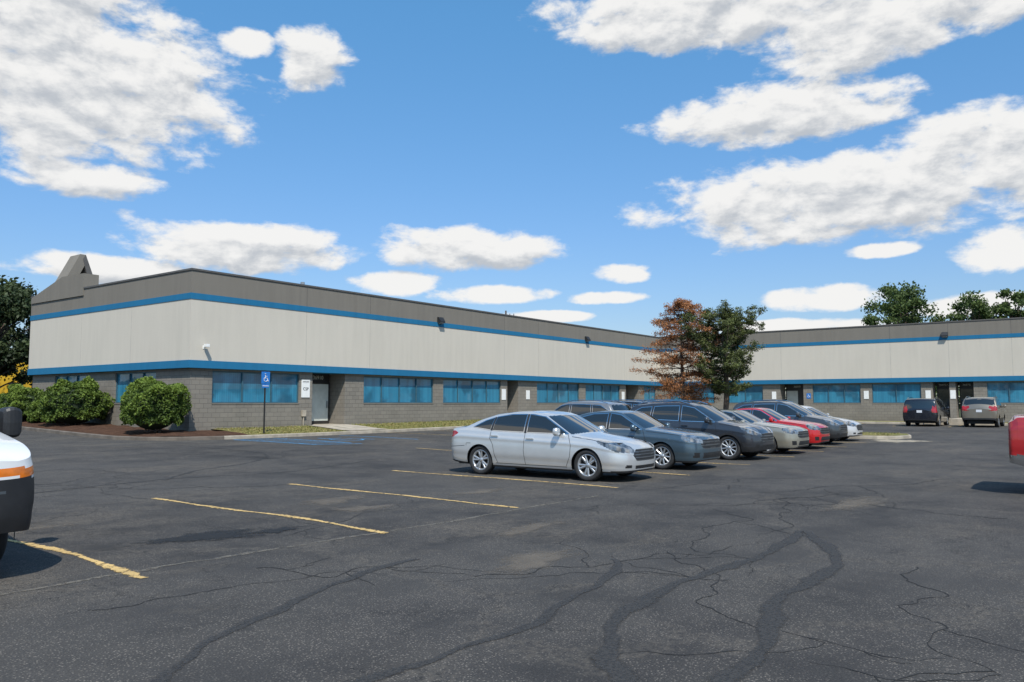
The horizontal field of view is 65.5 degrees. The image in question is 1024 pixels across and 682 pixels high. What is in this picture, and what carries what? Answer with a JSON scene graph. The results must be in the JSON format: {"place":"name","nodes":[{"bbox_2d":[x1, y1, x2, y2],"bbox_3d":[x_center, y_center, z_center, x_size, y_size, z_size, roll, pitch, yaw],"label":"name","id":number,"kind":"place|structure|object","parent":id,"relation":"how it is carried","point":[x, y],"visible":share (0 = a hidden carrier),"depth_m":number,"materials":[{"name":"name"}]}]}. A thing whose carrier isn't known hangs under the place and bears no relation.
{"place":"outdoors","nodes":[
{"label":"outdoors","id":0,"kind":"place"},
{"bbox_2d":[22,421,247,436],"bbox_3d":[-23.865,4.216,40.032,29.700,0.513,4.250,-3,-6,36],"label":"mulch bed","id":1,"kind":"object","parent":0,"point":[105,429],"visible":0.59,"depth_m":33.88,"materials":[{"name":"brown soil"}]},
{"bbox_2d":[0,383,43,420],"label":"round bush","id":2,"kind":"object","parent":1,"relation":"on","point":[21,397],"visible":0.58,"depth_m":39.19,"materials":[{"name":"green plant"}]},
{"bbox_2d":[24,399,58,422],"bbox_3d":[-22.525,3.493,38.659,2.118,1.568,1.934,-3,-6,36],"label":"round bush","id":3,"kind":"object","parent":1,"relation":"on","point":[31,417],"visible":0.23,"depth_m":37.97,"materials":[{"name":"green plant"}]},
{"bbox_2d":[34,376,114,424],"bbox_3d":[-20.370,2.925,37.216,3.250,2.639,3.557,-3,-6,36],"label":"round bush","id":4,"kind":"object","parent":1,"relation":"on","point":[74,403],"visible":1,"depth_m":36.34,"materials":[{"name":"green plant"}]},
{"bbox_2d":[119,376,192,432],"bbox_3d":[-14.541,2.696,32.650,2.657,2.622,2.952,-3,-6,36],"label":"round bush","id":5,"kind":"object","parent":1,"relation":"on","point":[149,403],"visible":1,"depth_m":31.86,"materials":[{"name":"green plant"}]},
{"bbox_2d":[308,424,381,430],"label":"concrete walk","id":6,"kind":"structure","parent":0,"point":[346,427],"depth_m":38.99,"materials":[{"name":"beige concrete"}]},
{"bbox_2d":[0,423,1023,681],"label":"parking lot pavement","id":7,"kind":"structure","parent":0,"point":[970,561],"depth_m":8.21,"materials":[{"name":"grey asphalt"}]},
{"bbox_2d":[0,407,33,559],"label":"white work van","id":8,"kind":"object","parent":7,"relation":"on","point":[16,484],"visible":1,"depth_m":7.48,"materials":[{"name":"paint"}]},
{"bbox_2d":[9,526,50,533],"bbox_3d":[-6.882,2.431,10.045,2.328,0.001,3.319,-1,-5,12],"label":"sandy patch","id":9,"kind":"object","parent":7,"relation":"on","point":[29,528],"visible":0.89,"depth_m":10.47,"materials":[{"name":"grey asphalt"}]},
{"bbox_2d":[22,426,223,440],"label":"kerb","id":10,"kind":"structure","parent":7,"relation":"on","point":[101,436],"depth_m":31.36,"materials":[{"name":"grey concrete"}]},
{"bbox_2d":[146,529,262,543],"bbox_3d":[-3.905,2.413,9.824,1.861,0.001,1.001,2,-5,-29],"label":"oil stain","id":11,"kind":"object","parent":7,"relation":"on","point":[219,534],"visible":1,"depth_m":9.83,"materials":[{"name":"black asphalt"}]},
{"bbox_2d":[257,527,294,532],"bbox_3d":[-3.029,2.452,10.343,0.505,0.001,0.855,-3,-6,36],"label":"oil stain","id":12,"kind":"object","parent":7,"relation":"on","point":[278,530],"visible":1,"depth_m":10.29,"materials":[{"name":"black asphalt"}]},
{"bbox_2d":[2,495,597,594],"bbox_3d":[-4.197,2.197,7.019,0.387,0.001,18.505,-3,-6,38],"label":"pavement seam","id":13,"kind":"object","parent":7,"relation":"on","point":[269,549],"visible":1,"depth_m":8.74,"materials":[{"name":"grey asphalt"}]},
{"bbox_2d":[237,435,406,444],"bbox_3d":[-7.193,3.959,31.912,5.485,0.062,5.540,-3,-6,36],"label":"accessible parking marking","id":14,"kind":"object","parent":7,"relation":"on","point":[264,440],"visible":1,"depth_m":30.79,"materials":[{"name":"blue paint"}]},
{"bbox_2d":[311,496,356,503],"bbox_3d":[-2.946,2.708,13.582,1.318,0.001,2.816,-3,-6,36],"label":"sandy patch","id":15,"kind":"object","parent":7,"relation":"on","point":[325,501],"visible":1,"depth_m":13.48,"materials":[{"name":"grey asphalt"}]},
{"bbox_2d":[338,505,389,510],"bbox_3d":[-2.212,2.629,12.585,2.138,0.001,1.024,4,-6,-39],"label":"sandy patch","id":16,"kind":"object","parent":7,"relation":"on","point":[363,508],"visible":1,"depth_m":12.45,"materials":[{"name":"grey asphalt"}]},
{"bbox_2d":[35,446,843,681],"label":"pavement crack seal","id":17,"kind":"object","parent":7,"relation":"on","point":[770,621],"visible":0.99,"depth_m":6.07,"materials":[{"name":"black asphalt"}]},
{"bbox_2d":[462,489,493,493],"bbox_3d":[-0.549,2.800,14.791,0.977,0.001,2.171,-3,-6,36],"label":"sandy patch","id":18,"kind":"object","parent":7,"relation":"on","point":[486,491],"visible":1,"depth_m":14.67,"materials":[{"name":"grey asphalt"}]},
{"bbox_2d":[8,423,958,577],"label":"parking lines","id":19,"kind":"object","parent":7,"relation":"on","point":[105,565],"visible":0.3,"depth_m":11.08,"materials":[{"name":"yellow paint"}]},
{"bbox_2d":[30,446,1023,681],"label":"pavement cracks","id":20,"kind":"object","parent":7,"relation":"on","point":[635,571],"visible":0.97,"depth_m":7.95,"materials":[{"name":"black asphalt"}]},
{"bbox_2d":[506,523,548,534],"bbox_3d":[0.217,2.470,10.545,0.774,0.001,2.495,-3,-6,36],"label":"sandy patch","id":21,"kind":"object","parent":7,"relation":"on","point":[527,528],"visible":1,"depth_m":10.47,"materials":[{"name":"grey sand"}]},
{"bbox_2d":[502,550,567,569],"bbox_3d":[0.110,2.302,8.370,1.194,0.001,2.639,-2,-5,28],"label":"sandy patch","id":22,"kind":"object","parent":7,"relation":"on","point":[524,562],"visible":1,"depth_m":8.35,"materials":[{"name":"grey sand"}]},
{"bbox_2d":[451,410,655,480],"bbox_3d":[0.880,2.349,18.427,4.882,1.477,2.196,-3,-5,35],"label":"silver sedan car","id":23,"kind":"object","parent":7,"relation":"on","point":[585,449],"visible":1,"depth_m":17.61,"materials":[{"name":"paint"}]},
{"bbox_2d":[554,400,630,414],"bbox_3d":[2.579,3.139,30.818,4.542,1.730,2.196,-3,-6,36],"label":"silver crossover car","id":24,"kind":"object","parent":7,"relation":"on","point":[577,407],"visible":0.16,"depth_m":29.79,"materials":[{"name":"paint"}]},
{"bbox_2d":[224,421,1007,438],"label":"kerb","id":25,"kind":"structure","parent":7,"relation":"on","point":[331,433],"depth_m":37.05,"materials":[{"name":"concrete"}]},
{"bbox_2d":[609,399,658,407],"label":"black crossover car","id":26,"kind":"object","parent":7,"relation":"on","point":[631,403],"visible":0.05,"depth_m":32.31,"materials":[{"name":"paint"}]},
{"bbox_2d":[579,410,720,468],"bbox_3d":[3.104,2.594,21.412,4.832,1.450,2.191,-3,-6,36],"label":"blue gray sedan car","id":27,"kind":"object","parent":7,"relation":"on","point":[673,446],"visible":0.56,"depth_m":20.05,"materials":[{"name":"paint"}]},
{"bbox_2d":[647,399,689,402],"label":"gray crossover car","id":28,"kind":"object","parent":7,"relation":"on","point":[665,399],"visible":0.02,"depth_m":35.14,"materials":[{"name":"paint"}]},
{"bbox_2d":[629,298,727,404],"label":"dead spruce tree","id":29,"kind":"object","parent":7,"relation":"on","point":[670,323],"visible":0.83,"depth_m":41.69,"materials":[{"name":"brown plant"}]},
{"bbox_2d":[630,400,773,459],"bbox_3d":[5.699,2.705,24.655,4.542,1.730,2.196,-3,-6,37],"label":"dark gray suv car","id":30,"kind":"object","parent":7,"relation":"on","point":[737,438],"visible":0.6,"depth_m":23.61,"materials":[{"name":"paint"}]},
{"bbox_2d":[719,409,808,453],"bbox_3d":[7.596,3.055,27.275,4.784,1.421,2.191,-3,-6,36],"label":"champagne sedan car","id":31,"kind":"object","parent":7,"relation":"on","point":[787,437],"visible":0.39,"depth_m":25.66,"materials":[{"name":"paint"}]},
{"bbox_2d":[736,408,829,448],"bbox_3d":[9.364,3.221,29.818,4.639,1.450,2.190,-3,-6,36],"label":"red sedan car","id":32,"kind":"object","parent":7,"relation":"on","point":[819,432],"visible":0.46,"depth_m":28.56,"materials":[{"name":"paint"}]},
{"bbox_2d":[733,400,847,444],"bbox_3d":[11.083,3.246,32.221,4.542,1.730,2.196,-3,-6,36],"label":"gray crossover car","id":33,"kind":"object","parent":7,"relation":"on","point":[838,428],"visible":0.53,"depth_m":31.31,"materials":[{"name":"paint"}]},
{"bbox_2d":[800,405,862,440],"bbox_3d":[12.651,3.538,34.654,4.736,1.477,2.195,-3,-6,36],"label":"white sedan car","id":34,"kind":"object","parent":7,"relation":"on","point":[855,428],"visible":0.2,"depth_m":33.21,"materials":[{"name":"paint"}]},
{"bbox_2d":[833,499,875,508],"bbox_3d":[5.636,2.664,13.031,1.163,0.001,3.949,-3,-6,36],"label":"sandy patch","id":35,"kind":"object","parent":7,"relation":"on","point":[854,503],"visible":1,"depth_m":13.07,"materials":[{"name":"grey asphalt"}]},
{"bbox_2d":[848,434,910,438],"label":"kerb","id":36,"kind":"structure","parent":7,"relation":"on","point":[882,437],"depth_m":34.61,"materials":[{"name":"concrete"}]},
{"bbox_2d":[863,432,908,435],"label":"island grass","id":37,"kind":"structure","parent":36,"relation":"on","point":[895,434],"depth_m":35.30,"materials":[{"name":"green plant"}]},
{"bbox_2d":[678,300,767,408],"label":"pine tree","id":38,"kind":"object","parent":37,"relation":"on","point":[729,325],"visible":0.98,"depth_m":40.27,"materials":[{"name":"green plant"}]},
{"bbox_2d":[876,439,929,442],"bbox_3d":[15.930,4.160,33.251,3.211,0.032,3.194,2,-5,-22],"label":"sandy concrete patch","id":39,"kind":"object","parent":7,"relation":"on","point":[896,441],"visible":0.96,"depth_m":33.23,"materials":[{"name":"beige concrete"}]},
{"bbox_2d":[903,397,949,425],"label":"black minivan","id":40,"kind":"object","parent":7,"relation":"on","point":[917,411],"visible":1,"depth_m":49.38,"materials":[{"name":"paint"}]},
{"bbox_2d":[924,418,950,424],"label":"concrete walk","id":41,"kind":"structure","parent":7,"relation":"on","point":[933,423],"depth_m":53.65,"materials":[{"name":"grey concrete"}]},
{"bbox_2d":[961,396,1005,426],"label":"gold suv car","id":42,"kind":"object","parent":7,"relation":"on","point":[982,410],"visible":1,"depth_m":47.48,"materials":[{"name":"paint"}]},
{"bbox_2d":[1008,414,1023,465],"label":"red pickup truck","id":43,"kind":"object","parent":7,"relation":"on","point":[1016,437],"visible":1,"depth_m":14.34,"materials":[{"name":"paint"}]},
{"bbox_2d":[0,0,1023,403],"label":"sky","id":44,"kind":"structure","parent":0,"point":[604,164],"materials":[{"name":"blue"}]},
{"bbox_2d":[216,419,899,435],"bbox_3d":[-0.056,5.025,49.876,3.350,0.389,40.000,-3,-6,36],"label":"lawn","id":45,"kind":"structure","parent":0,"point":[280,430],"depth_m":37.48,"materials":[{"name":"green plant"}]},
{"bbox_2d":[261,372,269,432],"bbox_3d":[-10.492,2.732,33.840,0.110,2.860,0.420,-3,-6,36],"label":"accessible parking sign","id":46,"kind":"object","parent":45,"relation":"on","point":[265,379],"visible":1,"depth_m":33.86,"materials":[{"name":"blue metal"}]},
{"bbox_2d":[301,410,305,425],"bbox_3d":[-10.119,3.812,38.675,0.120,0.900,0.220,-3,-6,36],"label":"utility box","id":47,"kind":"object","parent":45,"relation":"on","point":[303,413],"visible":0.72,"depth_m":38.63,"materials":[{"name":"metal"}]},
{"bbox_2d":[785,386,959,408],"bbox_3d":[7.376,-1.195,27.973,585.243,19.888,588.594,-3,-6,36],"label":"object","id":48,"kind":"object","parent":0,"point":[936,394],"depth_m":236.16,"materials":[{"name":"black glass"}]},
{"bbox_2d":[854,420,1007,422],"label":"side walk lawn","id":49,"kind":"structure","parent":0,"point":[889,421],"depth_m":56.92,"materials":[{"name":"green plant"}]},
{"bbox_2d":[949,418,963,424],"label":"concrete walk","id":50,"kind":"structure","parent":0,"point":[955,421],"depth_m":52.78,"materials":[{"name":"beige concrete"}]},
{"label":"ground","id":51,"kind":"structure","parent":0,"visible":0},
{"bbox_2d":[0,363,32,393],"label":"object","id":52,"kind":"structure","parent":51,"relation":"on","point":[3,389],"depth_m":59.73,"materials":[{"name":"yellow plant"}]},
{"bbox_2d":[0,275,36,348],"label":"broadleaf tree","id":53,"kind":"object","parent":51,"relation":"on","point":[12,283],"visible":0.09,"depth_m":71.85,"materials":[{"name":"green plant"}]},
{"bbox_2d":[0,281,37,387],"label":"broadleaf tree","id":54,"kind":"object","parent":51,"relation":"on","point":[15,307],"visible":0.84,"depth_m":52.95,"materials":[{"name":"green plant"}]},
{"bbox_2d":[32,368,1023,430],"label":"block wall","id":55,"kind":"structure","parent":51,"relation":"on","point":[347,405],"depth_m":42.59,"materials":[{"name":"grey concrete"}]},
{"bbox_2d":[301,380,309,396],"bbox_3d":[-10.080,2.326,38.912,0.039,0.860,0.500,-3,-6,36],"label":"tenant sign","id":56,"kind":"object","parent":55,"relation":"attached to","point":[305,388],"visible":1,"depth_m":38.89,"materials":[{"name":"white paint"}]},
{"bbox_2d":[502,389,505,399],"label":"tenant sign","id":57,"kind":"object","parent":55,"relation":"attached to","point":[503,394],"visible":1,"depth_m":51.72,"materials":[{"name":"white paint"}]},
{"bbox_2d":[27,268,1023,387],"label":"walls","id":58,"kind":"structure","parent":55,"relation":"on","point":[181,318],"depth_m":43.89,"materials":[{"name":"paint"}]},
{"bbox_2d":[31,254,98,303],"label":"roof gable feature","id":59,"kind":"object","parent":58,"relation":"on","point":[75,276],"visible":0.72,"depth_m":41.54,"materials":[{"name":"paint"}]},
{"bbox_2d":[437,317,444,323],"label":"wall light","id":60,"kind":"object","parent":58,"relation":"attached to","point":[440,320],"visible":1,"depth_m":46.57,"materials":[{"name":"grey metal"}]},
{"bbox_2d":[80,287,1012,379],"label":"panel joints","id":61,"kind":"object","parent":58,"relation":"attached to","point":[538,339],"visible":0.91,"depth_m":53.92,"materials":[{"name":"metal"}]},
{"bbox_2d":[941,332,947,337],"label":"wall light","id":62,"kind":"object","parent":58,"relation":"attached to","point":[944,334],"visible":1,"depth_m":56.26,"materials":[{"name":"grey metal"}]},
{"bbox_2d":[526,390,529,398],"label":"tenant sign","id":63,"kind":"object","parent":55,"relation":"attached to","point":[527,394],"visible":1,"depth_m":53.87,"materials":[{"name":"white paint"}]},
{"bbox_2d":[56,371,1023,402],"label":"window frames","id":64,"kind":"structure","parent":55,"relation":"attached to","point":[66,376],"depth_m":47.30,"materials":[{"name":"blue metal"}]},
{"bbox_2d":[58,372,1023,401],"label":"window glazing","id":65,"kind":"structure","parent":64,"relation":"in","point":[226,387],"depth_m":48.69,"materials":[{"name":"blue glass"}]},
{"bbox_2d":[312,374,973,423],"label":"entrance doors","id":66,"kind":"structure","parent":55,"relation":"attached to","point":[320,399],"depth_m":56.27,"materials":[{"name":"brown metal"}]},
{"bbox_2d":[864,391,868,398],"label":"tenant sign","id":67,"kind":"object","parent":55,"relation":"attached to","point":[866,394],"visible":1,"depth_m":59.46,"materials":[{"name":"white paint"}]},
{"bbox_2d":[925,390,930,397],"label":"tenant sign","id":68,"kind":"object","parent":55,"relation":"attached to","point":[928,393],"visible":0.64,"depth_m":57.00,"materials":[{"name":"white paint"}]},
{"bbox_2d":[950,390,955,398],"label":"tenant sign","id":69,"kind":"object","parent":55,"relation":"attached to","point":[952,394],"visible":1,"depth_m":56.07,"materials":[{"name":"white paint"}]},
{"bbox_2d":[861,280,947,325],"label":"broadleaf tree","id":70,"kind":"object","parent":51,"relation":"on","point":[901,306],"visible":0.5,"depth_m":78.72,"materials":[{"name":"green plant"}]},
{"bbox_2d":[943,290,1003,320],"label":"broadleaf tree","id":71,"kind":"object","parent":51,"relation":"on","point":[979,308],"visible":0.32,"depth_m":77.46,"materials":[{"name":"green plant"}]},
{"bbox_2d":[987,288,1023,318],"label":"broadleaf tree","id":72,"kind":"object","parent":51,"relation":"on","point":[1006,306],"visible":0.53,"depth_m":77.14,"materials":[{"name":"green plant"}]}
]}

